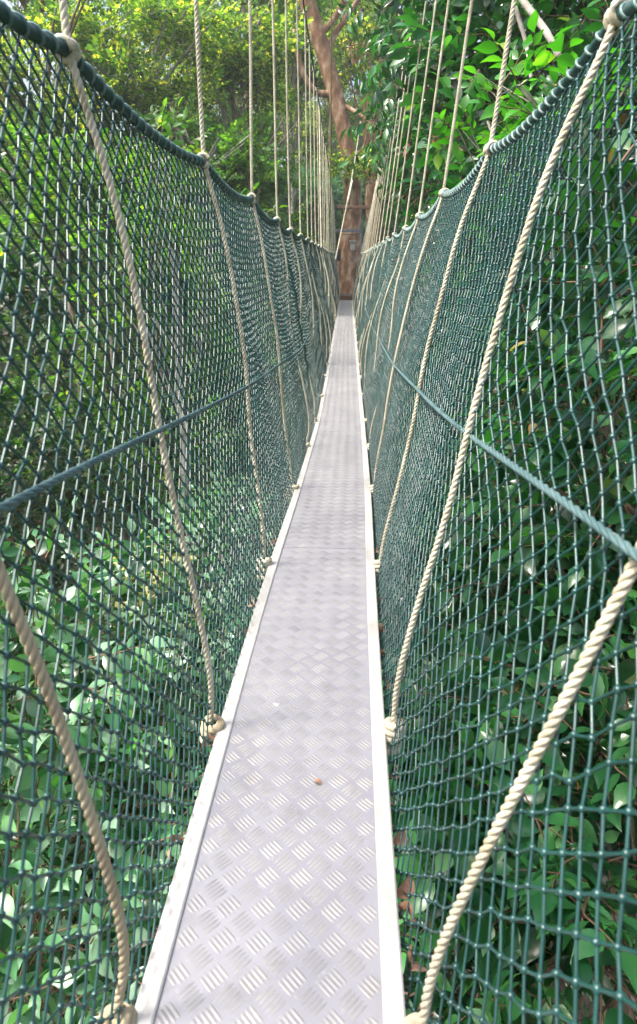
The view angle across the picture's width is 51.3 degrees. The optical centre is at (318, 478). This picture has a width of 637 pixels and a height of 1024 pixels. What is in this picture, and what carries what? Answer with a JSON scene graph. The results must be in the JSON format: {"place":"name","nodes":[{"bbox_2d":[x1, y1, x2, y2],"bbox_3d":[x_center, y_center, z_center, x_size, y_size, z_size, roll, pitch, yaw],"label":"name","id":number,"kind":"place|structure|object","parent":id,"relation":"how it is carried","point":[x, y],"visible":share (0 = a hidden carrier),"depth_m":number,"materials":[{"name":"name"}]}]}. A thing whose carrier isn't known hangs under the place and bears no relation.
{"place":"outdoors","nodes":[
{"label":"outdoors","id":0,"kind":"place"},
{"bbox_2d":[0,304,629,1012],"bbox_3d":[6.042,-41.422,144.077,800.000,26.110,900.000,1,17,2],"label":"ground","id":1,"kind":"structure","parent":0,"point":[416,684],"depth_m":17.75,"materials":[{"name":"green plant"}]},
{"bbox_2d":[0,0,128,540],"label":"forest tree","id":2,"kind":"object","parent":1,"relation":"on","point":[22,8],"visible":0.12,"depth_m":18.43,"materials":[{"name":"green plant"}]},
{"bbox_2d":[0,89,129,412],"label":"forest tree","id":3,"kind":"object","parent":1,"relation":"on","point":[13,246],"visible":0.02,"depth_m":30.54,"materials":[{"name":"green plant"}]},
{"bbox_2d":[0,374,154,619],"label":"forest tree","id":4,"kind":"object","parent":1,"relation":"on","point":[5,479],"visible":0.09,"depth_m":14.24,"materials":[{"name":"green plant"}]},
{"bbox_2d":[0,152,174,780],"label":"forest tree","id":5,"kind":"object","parent":1,"relation":"on","point":[17,525],"visible":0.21,"depth_m":9.04,"materials":[{"name":"green plant"}]},
{"bbox_2d":[0,0,175,540],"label":"forest tree","id":6,"kind":"object","parent":1,"relation":"on","point":[79,8],"visible":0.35,"depth_m":14.74,"materials":[{"name":"green plant"}]},
{"bbox_2d":[0,106,193,808],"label":"forest tree","id":7,"kind":"object","parent":1,"relation":"on","point":[3,173],"visible":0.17,"depth_m":11.73,"materials":[{"name":"green plant"}]},
{"bbox_2d":[0,233,220,539],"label":"forest tree","id":8,"kind":"object","parent":1,"relation":"on","point":[58,317],"visible":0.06,"depth_m":17.81,"materials":[{"name":"green plant"}]},
{"bbox_2d":[0,497,237,1023],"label":"shrub","id":9,"kind":"object","parent":1,"relation":"on","point":[16,673],"visible":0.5,"depth_m":2.73,"materials":[{"name":"green plant"}]},
{"bbox_2d":[71,0,173,538],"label":"forest tree","id":10,"kind":"object","parent":1,"relation":"on","point":[142,47],"visible":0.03,"depth_m":20.77,"materials":[{"name":"green plant"}]},
{"bbox_2d":[0,556,261,1021],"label":"shrub","id":11,"kind":"object","parent":1,"relation":"on","point":[89,870],"visible":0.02,"depth_m":3.41,"materials":[{"name":"green plant"}]},
{"bbox_2d":[0,94,282,833],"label":"forest tree","id":12,"kind":"object","parent":1,"relation":"on","point":[53,351],"visible":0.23,"depth_m":11.19,"materials":[{"name":"green plant"}]},
{"bbox_2d":[38,0,253,540],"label":"forest tree","id":13,"kind":"object","parent":1,"relation":"on","point":[166,16],"visible":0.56,"depth_m":15.50,"materials":[{"name":"green plant"}]},
{"bbox_2d":[62,373,240,692],"bbox_3d":[-4.098,3.063,16.986,4.575,11.609,4.630,-16,23,-41],"label":"forest tree","id":14,"kind":"object","parent":1,"relation":"on","point":[153,443],"visible":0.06,"depth_m":15.27,"materials":[{"name":"green plant"}]},
{"bbox_2d":[58,455,290,864],"bbox_3d":[-0.920,5.705,6.581,2.094,11.759,4.298,1,17,2],"label":"shrub","id":15,"kind":"object","parent":1,"relation":"on","point":[141,573],"visible":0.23,"depth_m":4.68,"materials":[{"name":"green plant"}]},
{"bbox_2d":[61,97,288,721],"bbox_3d":[-1.631,3.061,9.941,2.817,15.585,2.203,-7,19,-21],"label":"slender tree","id":16,"kind":"object","parent":1,"relation":"on","point":[163,125],"visible":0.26,"depth_m":8.14,"materials":[{"name":"green plant"}]},
{"bbox_2d":[115,34,288,436],"bbox_3d":[-5.965,-10.225,35.079,10.536,24.021,8.533,1,17,2],"label":"forest tree","id":17,"kind":"object","parent":1,"relation":"on","point":[196,112],"visible":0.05,"depth_m":31.82,"materials":[{"name":"green plant"}]},
{"bbox_2d":[141,92,289,685],"bbox_3d":[-2.519,-0.382,17.997,3.572,17.556,3.538,-2,17,-5],"label":"forest tree","id":18,"kind":"object","parent":1,"relation":"on","point":[232,170],"visible":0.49,"depth_m":15.11,"materials":[{"name":"green plant"}]},
{"bbox_2d":[155,256,306,522],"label":"forest tree","id":19,"kind":"object","parent":1,"relation":"on","point":[227,320],"visible":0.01,"depth_m":24.48,"materials":[{"name":"green plant"}]},
{"bbox_2d":[149,0,313,461],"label":"forest tree","id":20,"kind":"object","parent":1,"relation":"on","point":[262,48],"visible":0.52,"depth_m":17.86,"materials":[{"name":"green plant"}]},
{"bbox_2d":[143,162,324,645],"bbox_3d":[-2.205,-0.365,19.441,5.363,16.659,7.166,1,17,2],"label":"forest tree","id":21,"kind":"object","parent":1,"relation":"on","point":[295,218],"visible":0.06,"depth_m":17.83,"materials":[{"name":"green plant"}]},
{"bbox_2d":[160,344,323,603],"bbox_3d":[-1.241,3.038,14.730,3.747,12.175,3.782,1,17,2],"label":"forest tree","id":22,"kind":"object","parent":1,"relation":"on","point":[190,404],"visible":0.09,"depth_m":12.58,"materials":[{"name":"green plant"}]},
{"bbox_2d":[204,101,305,507],"bbox_3d":[-2.105,-3.300,24.335,3.928,18.934,3.101,-6,18,-17],"label":"forest tree","id":23,"kind":"object","parent":1,"relation":"on","point":[266,186],"visible":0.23,"depth_m":21.76,"materials":[{"name":"green plant"}]},
{"bbox_2d":[206,0,330,547],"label":"forest tree","id":24,"kind":"object","parent":1,"relation":"on","point":[261,2],"visible":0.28,"depth_m":23.68,"materials":[{"name":"green plant"}]},
{"bbox_2d":[236,0,353,478],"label":"forest tree","id":25,"kind":"object","parent":1,"relation":"on","point":[292,71],"visible":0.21,"depth_m":30.05,"materials":[{"name":"green plant"}]},
{"bbox_2d":[252,74,337,177],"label":"forest tree","id":26,"kind":"object","parent":1,"relation":"on","point":[295,106],"visible":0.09,"depth_m":42.61,"materials":[{"name":"green plant"}]},
{"bbox_2d":[262,0,356,360],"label":"forest tree","id":27,"kind":"object","parent":1,"relation":"on","point":[327,113],"visible":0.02,"depth_m":37.74,"materials":[{"name":"brown plant"}]},
{"bbox_2d":[263,165,365,373],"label":"forest tree","id":28,"kind":"object","parent":1,"relation":"on","point":[337,189],"visible":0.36,"depth_m":36.38,"materials":[{"name":"green plant"}]},
{"bbox_2d":[0,84,635,412],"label":"distant forest","id":29,"kind":"object","parent":1,"relation":"on","point":[2,364],"depth_m":44.97,"materials":[{"name":"green plant"}]},
{"bbox_2d":[0,339,636,1023],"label":"undergrowth","id":30,"kind":"object","parent":1,"relation":"on","point":[448,977],"visible":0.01,"depth_m":19.69,"materials":[{"name":"green plant"}]},
{"bbox_2d":[268,80,371,337],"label":"forest tree","id":31,"kind":"object","parent":1,"relation":"on","point":[325,119],"visible":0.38,"depth_m":40.26,"materials":[{"name":"green plant"}]},
{"bbox_2d":[239,0,421,408],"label":"tree","id":32,"kind":"object","parent":1,"relation":"on","point":[340,109],"visible":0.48,"depth_m":21.84,"materials":[{"name":"brown plant"}]},
{"bbox_2d":[335,121,360,259],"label":"guy rope","id":33,"kind":"object","parent":32,"relation":"attached to","point":[351,182],"visible":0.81,"depth_m":17.09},
{"bbox_2d":[310,205,392,304],"bbox_3d":[1.140,-7.771,23.292,2.900,3.181,2.850,1,17,2],"label":"tree platform","id":34,"kind":"object","parent":32,"relation":"attached to","point":[346,296],"visible":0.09,"depth_m":21.82,"materials":[{"name":"brown wood"}]},
{"bbox_2d":[302,0,335,212],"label":"suspension cable","id":35,"kind":"object","parent":34,"relation":"attached to","point":[315,81],"visible":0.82,"depth_m":9.03,"materials":[{"name":"fabric"}]},
{"bbox_2d":[0,554,137,1023],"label":"suspension rope","id":36,"kind":"object","parent":35,"relation":"hanging from","point":[24,631],"visible":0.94,"depth_m":0.88,"materials":[{"name":"fabric"}]},
{"bbox_2d":[0,0,339,1023],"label":"safety net","id":37,"kind":"object","parent":36,"relation":"attached to","point":[252,564],"visible":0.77,"depth_m":1.34,"materials":[{"name":"green fabric"}]},
{"bbox_2d":[167,835,184,859],"bbox_3d":[-0.294,0.748,1.349,0.026,0.040,0.054,19,23,16],"label":"dead leaf","id":38,"kind":"object","parent":37,"relation":"attached to","point":[180,838],"visible":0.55,"depth_m":1.35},
{"bbox_2d":[200,735,214,749],"bbox_3d":[-0.274,0.659,1.650,0.050,0.037,0.024,-7,30,-29],"label":"dead leaf","id":39,"kind":"object","parent":37,"relation":"attached to","point":[210,737],"visible":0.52,"depth_m":1.65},
{"bbox_2d":[335,249,340,260],"bbox_3d":[0.647,-7.475,21.964,0.180,0.507,0.100,1,17,2],"label":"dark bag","id":40,"kind":"object","parent":37,"relation":"hanging from","point":[339,255],"visible":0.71,"depth_m":21.94,"materials":[{"name":"black fabric"}]},
{"bbox_2d":[55,0,224,746],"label":"suspension rope","id":41,"kind":"object","parent":35,"relation":"hanging from","point":[73,58],"visible":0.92,"depth_m":1.41,"materials":[{"name":"fabric"}]},
{"bbox_2d":[194,0,272,578],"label":"suspension rope","id":42,"kind":"object","parent":35,"relation":"hanging from","point":[267,561],"visible":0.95,"depth_m":2.32,"materials":[{"name":"fabric"}]},
{"bbox_2d":[247,0,298,498],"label":"suspension rope","id":43,"kind":"object","parent":35,"relation":"hanging from","point":[253,195],"visible":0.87,"depth_m":3.31,"materials":[{"name":"fabric"}]},
{"bbox_2d":[271,0,309,451],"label":"suspension rope","id":44,"kind":"object","parent":35,"relation":"hanging from","point":[275,151],"visible":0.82,"depth_m":4.29,"materials":[{"name":"fabric"}]},
{"bbox_2d":[285,0,316,423],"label":"suspension rope","id":45,"kind":"object","parent":35,"relation":"hanging from","point":[315,419],"visible":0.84,"depth_m":5.21,"materials":[{"name":"fabric"}]},
{"bbox_2d":[296,0,322,401],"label":"suspension rope","id":46,"kind":"object","parent":35,"relation":"hanging from","point":[321,395],"visible":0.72,"depth_m":6.31,"materials":[{"name":"fabric"}]},
{"bbox_2d":[302,9,325,377],"bbox_3d":[-0.033,-3.073,7.584,0.277,3.940,0.076,1,17,2],"label":"suspension rope","id":47,"kind":"object","parent":35,"relation":"hanging from","point":[304,13],"visible":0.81,"depth_m":7.42,"materials":[{"name":"fabric"}]},
{"bbox_2d":[307,39,328,365],"bbox_3d":[0.005,-3.349,8.443,0.280,3.913,0.077,1,17,2],"label":"suspension rope","id":48,"kind":"object","parent":35,"relation":"hanging from","point":[308,42],"visible":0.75,"depth_m":8.29,"materials":[{"name":"fabric"}]},
{"bbox_2d":[312,66,330,354],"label":"suspension rope","id":49,"kind":"object","parent":35,"relation":"hanging from","point":[314,193],"visible":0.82,"depth_m":9.34,"materials":[{"name":"fabric"}]},
{"bbox_2d":[315,87,331,343],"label":"suspension rope","id":50,"kind":"object","parent":35,"relation":"hanging from","point":[318,193],"visible":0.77,"depth_m":10.33,"materials":[{"name":"fabric"}]},
{"bbox_2d":[318,105,332,337],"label":"suspension rope","id":51,"kind":"object","parent":35,"relation":"hanging from","point":[320,201],"visible":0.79,"depth_m":11.35,"materials":[{"name":"fabric"}]},
{"bbox_2d":[321,121,334,331],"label":"suspension rope","id":52,"kind":"object","parent":35,"relation":"hanging from","point":[323,210],"visible":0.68,"depth_m":12.22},
{"bbox_2d":[322,131,335,326],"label":"suspension rope","id":53,"kind":"object","parent":35,"relation":"hanging from","point":[324,212],"visible":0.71,"depth_m":12.97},
{"bbox_2d":[324,144,335,321],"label":"suspension rope","id":54,"kind":"object","parent":35,"relation":"hanging from","point":[326,219],"visible":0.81,"depth_m":13.96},
{"bbox_2d":[326,150,336,319],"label":"suspension rope","id":55,"kind":"object","parent":35,"relation":"hanging from","point":[327,222],"visible":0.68,"depth_m":14.58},
{"bbox_2d":[327,159,336,316],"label":"suspension rope","id":56,"kind":"object","parent":35,"relation":"hanging from","point":[328,231],"visible":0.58,"depth_m":15.32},
{"bbox_2d":[328,169,337,313],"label":"suspension rope","id":57,"kind":"object","parent":35,"relation":"hanging from","point":[330,232],"visible":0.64,"depth_m":16.32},
{"bbox_2d":[330,208,337,312],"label":"suspension rope","id":58,"kind":"object","parent":35,"relation":"hanging from","point":[332,257],"visible":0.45,"depth_m":17.12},
{"bbox_2d":[331,183,338,308],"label":"suspension rope","id":59,"kind":"object","parent":35,"relation":"hanging from","point":[332,233],"visible":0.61,"depth_m":17.84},
{"bbox_2d":[331,188,338,307],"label":"suspension rope","id":60,"kind":"object","parent":35,"relation":"hanging from","point":[333,248],"visible":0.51,"depth_m":18.29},
{"bbox_2d":[332,196,337,271],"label":"suspension rope","id":61,"kind":"object","parent":35,"relation":"hanging from","point":[333,231],"visible":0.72,"depth_m":19.34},
{"bbox_2d":[332,198,339,303],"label":"suspension rope","id":62,"kind":"object","parent":35,"relation":"hanging from","point":[334,242],"visible":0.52,"depth_m":19.92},
{"bbox_2d":[334,204,339,301],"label":"suspension rope","id":63,"kind":"object","parent":35,"relation":"hanging from","point":[335,241],"visible":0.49,"depth_m":20.92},
{"bbox_2d":[369,31,413,212],"bbox_3d":[1.175,-5.761,9.740,0.019,1.363,26.101,1,17,2],"label":"suspension cable","id":64,"kind":"object","parent":34,"relation":"attached to","point":[401,74],"visible":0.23,"depth_m":9.12,"materials":[{"name":"fabric"}]},
{"bbox_2d":[352,199,372,298],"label":"suspension rope","id":65,"kind":"object","parent":64,"relation":"hanging from","point":[363,243],"visible":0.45,"depth_m":20.15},
{"bbox_2d":[353,194,373,302],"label":"suspension rope","id":66,"kind":"object","parent":64,"relation":"hanging from","point":[361,254],"visible":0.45,"depth_m":19.41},
{"bbox_2d":[353,185,375,309],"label":"suspension rope","id":67,"kind":"object","parent":64,"relation":"hanging from","point":[365,240],"visible":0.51,"depth_m":17.69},
{"bbox_2d":[355,188,374,287],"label":"suspension rope","id":68,"kind":"object","parent":64,"relation":"hanging from","point":[365,238],"visible":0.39,"depth_m":18.34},
{"bbox_2d":[353,176,377,311],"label":"suspension rope","id":69,"kind":"object","parent":64,"relation":"hanging from","point":[367,233],"visible":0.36,"depth_m":16.91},
{"bbox_2d":[353,167,378,312],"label":"suspension rope","id":70,"kind":"object","parent":64,"relation":"hanging from","point":[366,242],"visible":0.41,"depth_m":16.14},
{"bbox_2d":[354,177,378,318],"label":"suspension rope","id":71,"kind":"object","parent":64,"relation":"hanging from","point":[369,234],"visible":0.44,"depth_m":14.65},
{"bbox_2d":[354,168,379,317],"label":"suspension rope","id":72,"kind":"object","parent":64,"relation":"hanging from","point":[369,230],"visible":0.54,"depth_m":15.55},
{"bbox_2d":[355,169,381,326],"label":"suspension rope","id":73,"kind":"object","parent":64,"relation":"hanging from","point":[371,237],"visible":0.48,"depth_m":13.00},
{"bbox_2d":[356,169,382,331],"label":"suspension rope","id":74,"kind":"object","parent":64,"relation":"hanging from","point":[372,240],"visible":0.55,"depth_m":12.31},
{"bbox_2d":[359,168,380,287],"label":"suspension rope","id":75,"kind":"object","parent":64,"relation":"hanging from","point":[370,233],"visible":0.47,"depth_m":14.05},
{"bbox_2d":[356,108,393,336],"bbox_3d":[0.962,-4.338,11.471,0.585,3.789,0.069,1,17,2],"label":"suspension rope","id":76,"kind":"object","parent":64,"relation":"hanging from","point":[374,238],"visible":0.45,"depth_m":11.49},
{"bbox_2d":[356,88,398,345],"bbox_3d":[0.920,-4.032,10.507,0.586,3.842,0.074,1,17,2],"label":"suspension rope","id":77,"kind":"object","parent":64,"relation":"hanging from","point":[379,216],"visible":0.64,"depth_m":10.44,"materials":[{"name":"fabric"}]},
{"bbox_2d":[357,66,403,356],"bbox_3d":[0.872,-3.689,9.474,0.589,3.872,0.073,1,17,2],"label":"suspension rope","id":78,"kind":"object","parent":64,"relation":"hanging from","point":[402,68],"visible":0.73,"depth_m":9.38,"materials":[{"name":"fabric"}]},
{"bbox_2d":[358,37,412,367],"bbox_3d":[0.825,-3.334,8.394,0.586,3.908,0.074,1,17,2],"label":"suspension rope","id":79,"kind":"object","parent":64,"relation":"hanging from","point":[388,207],"visible":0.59,"depth_m":8.35,"materials":[{"name":"fabric"}]},
{"bbox_2d":[374,6,404,245],"bbox_3d":[1.165,-5.710,10.604,0.061,3.830,0.816,-8,19,-25],"label":"guy rope","id":80,"kind":"object","parent":64,"relation":"hanging from","point":[385,164],"visible":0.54,"depth_m":11.01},
{"bbox_2d":[360,12,419,379],"bbox_3d":[0.783,-3.055,7.525,0.589,3.950,0.073,1,17,2],"label":"suspension rope","id":81,"kind":"object","parent":64,"relation":"hanging from","point":[390,214],"visible":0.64,"depth_m":7.49,"materials":[{"name":"fabric"}]},
{"bbox_2d":[360,0,426,399],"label":"suspension rope","id":82,"kind":"object","parent":64,"relation":"hanging from","point":[393,236],"visible":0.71,"depth_m":6.37,"materials":[{"name":"fabric"}]},
{"bbox_2d":[363,0,436,424],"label":"suspension rope","id":83,"kind":"object","parent":64,"relation":"hanging from","point":[403,230],"visible":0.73,"depth_m":5.21,"materials":[{"name":"fabric"}]},
{"bbox_2d":[366,0,449,450],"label":"suspension rope","id":84,"kind":"object","parent":64,"relation":"hanging from","point":[429,138],"visible":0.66,"depth_m":4.25,"materials":[{"name":"fabric"}]},
{"bbox_2d":[369,0,473,498],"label":"suspension rope","id":85,"kind":"object","parent":64,"relation":"hanging from","point":[439,194],"visible":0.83,"depth_m":3.27,"materials":[{"name":"fabric"}]},
{"bbox_2d":[372,0,516,580],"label":"suspension rope","id":86,"kind":"object","parent":64,"relation":"hanging from","point":[487,155],"visible":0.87,"depth_m":2.29,"materials":[{"name":"fabric"}]},
{"bbox_2d":[381,0,631,755],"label":"suspension rope","id":87,"kind":"object","parent":64,"relation":"hanging from","point":[611,21],"visible":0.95,"depth_m":1.38,"materials":[{"name":"fabric"}]},
{"bbox_2d":[401,542,636,1023],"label":"suspension rope","id":88,"kind":"object","parent":64,"relation":"hanging from","point":[605,623],"visible":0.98,"depth_m":0.84,"materials":[{"name":"fabric"}]},
{"bbox_2d":[135,300,405,1023],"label":"rope walkway","id":89,"kind":"structure","parent":88,"relation":"hanging from","point":[281,905],"depth_m":1.44,"materials":[{"name":"metal"}]},
{"bbox_2d":[353,0,636,1023],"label":"safety net","id":90,"kind":"object","parent":88,"relation":"attached to","point":[431,414],"visible":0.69,"depth_m":1.25,"materials":[{"name":"green fabric"}]},
{"bbox_2d":[379,623,384,632],"bbox_3d":[0.213,0.493,2.164,0.028,0.043,0.058,-53,5,-27],"label":"dead leaf","id":91,"kind":"object","parent":90,"relation":"attached to","point":[380,628],"visible":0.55,"depth_m":2.18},
{"bbox_2d":[393,830,407,844],"bbox_3d":[0.168,0.738,1.369,0.041,0.030,0.019,-49,15,-23],"label":"dead leaf","id":92,"kind":"object","parent":90,"relation":"attached to","point":[396,839],"visible":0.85,"depth_m":1.37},
{"bbox_2d":[397,875,414,898],"bbox_3d":[0.162,0.771,1.252,0.051,0.038,0.024,-43,13,-19],"label":"dead leaf","id":93,"kind":"object","parent":90,"relation":"attached to","point":[403,887],"visible":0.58,"depth_m":1.25,"materials":[{"name":"plant"}]},
{"bbox_2d":[398,901,416,927],"bbox_3d":[0.163,0.794,1.211,0.025,0.039,0.053,-30,25,-33],"label":"dead leaf","id":94,"kind":"object","parent":90,"relation":"attached to","point":[402,905],"visible":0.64,"depth_m":1.22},
{"bbox_2d":[405,944,425,971],"bbox_3d":[0.160,0.817,1.122,0.028,0.060,0.044,-30,70,-16],"label":"dead leaf","id":95,"kind":"object","parent":90,"relation":"attached to","point":[415,966],"visible":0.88,"depth_m":1.11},
{"bbox_2d":[349,240,355,261],"bbox_3d":[1.172,-7.800,22.726,0.240,0.700,0.120,1,17,2],"label":"trunk box","id":96,"kind":"object","parent":32,"relation":"attached to","point":[352,245],"visible":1,"depth_m":22.64,"materials":[{"name":"grey paint"}]},
{"bbox_2d":[329,0,331,253],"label":"guy rope","id":97,"kind":"object","parent":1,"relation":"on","point":[330,126],"visible":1,"depth_m":10.31,"materials":[{"name":"fabric"}]},
{"bbox_2d":[308,1,413,294],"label":"forest tree","id":98,"kind":"object","parent":1,"relation":"on","point":[350,63],"visible":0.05,"depth_m":33.10,"materials":[{"name":"green plant"}]},
{"bbox_2d":[303,0,458,535],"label":"forest tree","id":99,"kind":"object","parent":1,"relation":"on","point":[351,47],"visible":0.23,"depth_m":26.30,"materials":[{"name":"green plant"}]},
{"bbox_2d":[341,134,422,348],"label":"forest tree","id":100,"kind":"object","parent":1,"relation":"on","point":[391,229],"visible":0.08,"depth_m":40.01,"materials":[{"name":"green plant"}]},
{"bbox_2d":[334,0,474,684],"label":"forest tree","id":101,"kind":"object","parent":1,"relation":"on","point":[374,86],"visible":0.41,"depth_m":10.25,"materials":[{"name":"green plant"}]},
{"bbox_2d":[372,77,636,1023],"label":"forest tree","id":102,"kind":"object","parent":1,"relation":"on","point":[572,439],"visible":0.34,"depth_m":3.03,"materials":[{"name":"green plant"}]},
{"bbox_2d":[378,0,636,420],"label":"forest tree","id":103,"kind":"object","parent":1,"relation":"on","point":[556,16],"visible":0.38,"depth_m":5.84,"materials":[{"name":"green plant"}]},
{"bbox_2d":[381,503,636,1023],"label":"shrub","id":104,"kind":"object","parent":1,"relation":"on","point":[615,833],"visible":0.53,"depth_m":2.55,"materials":[{"name":"green plant"}]},
{"bbox_2d":[387,326,634,927],"bbox_3d":[2.356,4.134,9.319,3.584,13.718,9.234,1,17,2],"label":"forest tree","id":105,"kind":"object","parent":1,"relation":"on","point":[622,413],"visible":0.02,"depth_m":6.81,"materials":[{"name":"green plant"}]},
{"bbox_2d":[391,4,636,487],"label":"forest tree","id":106,"kind":"object","parent":1,"relation":"on","point":[614,133],"visible":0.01,"depth_m":12.62,"materials":[{"name":"green plant"}]},
{"bbox_2d":[416,0,636,1017],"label":"forest tree","id":107,"kind":"object","parent":1,"relation":"on","point":[543,57],"visible":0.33,"depth_m":3.87,"materials":[{"name":"green plant"}]},
{"bbox_2d":[569,112,633,578],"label":"forest tree","id":108,"kind":"object","parent":1,"relation":"on","point":[592,382],"visible":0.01,"depth_m":8.32,"materials":[{"name":"green plant"}]},
{"bbox_2d":[3,0,636,169],"label":"sky","id":109,"kind":"structure","parent":0,"point":[6,1],"materials":[{"name":"white"}]}
]}

